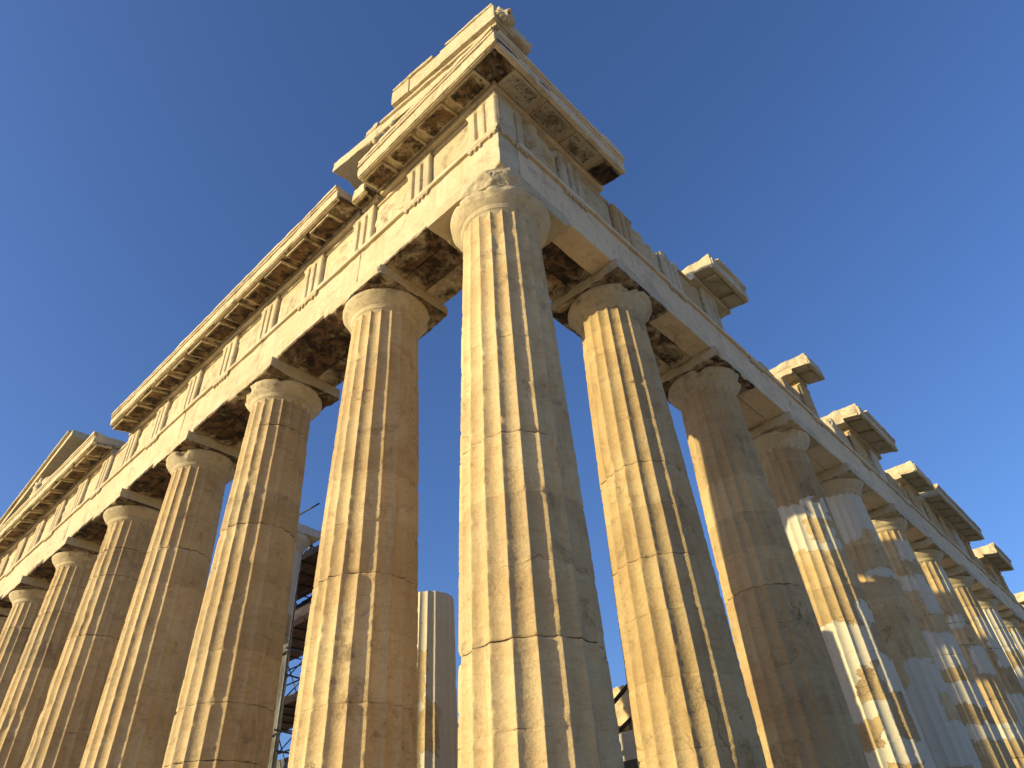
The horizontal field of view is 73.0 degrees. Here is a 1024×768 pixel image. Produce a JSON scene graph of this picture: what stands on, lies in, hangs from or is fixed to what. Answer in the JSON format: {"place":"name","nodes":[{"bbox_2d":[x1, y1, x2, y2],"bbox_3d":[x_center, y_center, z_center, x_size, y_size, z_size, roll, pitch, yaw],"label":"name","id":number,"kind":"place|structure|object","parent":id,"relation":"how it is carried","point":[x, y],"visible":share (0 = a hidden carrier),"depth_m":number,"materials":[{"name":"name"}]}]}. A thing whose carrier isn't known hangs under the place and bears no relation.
{"place":"outdoors","nodes":[
{"label":"outdoors","id":0,"kind":"place"},
{"bbox_2d":[294,603,310,619],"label":"stone block","id":1,"kind":"structure","parent":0,"point":[303,610],"depth_m":26.50,"materials":[{"name":"grey stone"}]},
{"bbox_2d":[0,0,1023,760],"label":"sky","id":2,"kind":"structure","parent":0,"point":[857,166],"materials":[{"name":"blue"}]},
{"bbox_3d":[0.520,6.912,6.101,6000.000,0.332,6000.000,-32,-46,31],"label":"ground","id":3,"kind":"structure","parent":0,"visible":0},
{"bbox_2d":[0,3,1023,767],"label":"temple","id":4,"kind":"structure","parent":3,"relation":"on","point":[874,609],"depth_m":15.30,"materials":[{"name":"stone"}]},
{"bbox_2d":[29,478,43,497],"bbox_3d":[-19.745,4.544,28.890,0.628,1.295,0.555,-32,-46,31],"label":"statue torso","id":5,"kind":"object","parent":4,"relation":"on","point":[37,486],"visible":0.21,"depth_m":28.82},
{"bbox_2d":[267,503,319,767],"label":"scaffold","id":6,"kind":"object","parent":4,"relation":"on","point":[305,579],"visible":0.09,"depth_m":26.07,"materials":[{"name":"metal"}]},
{"bbox_2d":[273,522,320,767],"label":"porch column","id":7,"kind":"structure","parent":4,"relation":"on","point":[307,536],"depth_m":24.19,"materials":[{"name":"stone"}]},
{"bbox_2d":[365,122,380,137],"bbox_3d":[-3.463,-6.473,17.948,0.510,0.246,0.474,-32,-46,31],"label":"stone fragment","id":8,"kind":"object","parent":4,"relation":"on","point":[375,126],"visible":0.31,"depth_m":17.76,"materials":[{"name":"stone"}]},
{"bbox_2d":[372,132,385,143],"bbox_3d":[-2.955,-5.793,16.649,0.462,0.495,0.786,-32,-46,31],"label":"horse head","id":9,"kind":"object","parent":4,"relation":"on","point":[377,137],"visible":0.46,"depth_m":16.45},
{"bbox_2d":[389,120,396,127],"bbox_3d":[-2.651,-5.986,16.587,0.420,0.600,0.768,-32,-46,31],"label":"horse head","id":10,"kind":"object","parent":4,"relation":"on","point":[392,123],"visible":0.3,"depth_m":16.35},
{"bbox_2d":[416,591,457,767],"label":"broken column","id":11,"kind":"structure","parent":4,"relation":"on","point":[437,735],"depth_m":16.36,"materials":[{"name":"stone"}]},
{"bbox_2d":[613,685,637,767],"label":"ruined wall","id":12,"kind":"structure","parent":4,"relation":"on","point":[626,734],"depth_m":16.17,"materials":[{"name":"grey stone"}]},
{"bbox_2d":[614,684,627,703],"bbox_3d":[2.296,7.528,16.155,0.134,0.988,1.965,23,-46,-30],"label":"prop tube","id":13,"kind":"object","parent":12,"relation":"attached to","point":[620,693],"visible":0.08,"depth_m":16.00,"materials":[{"name":"paint"}]},
{"bbox_2d":[619,716,631,733],"bbox_3d":[2.298,8.060,15.778,0.134,0.891,2.058,24,-46,-31],"label":"prop tube","id":14,"kind":"object","parent":12,"relation":"attached to","point":[625,724],"visible":0.1,"depth_m":15.59,"materials":[{"name":"paint"}]}
]}

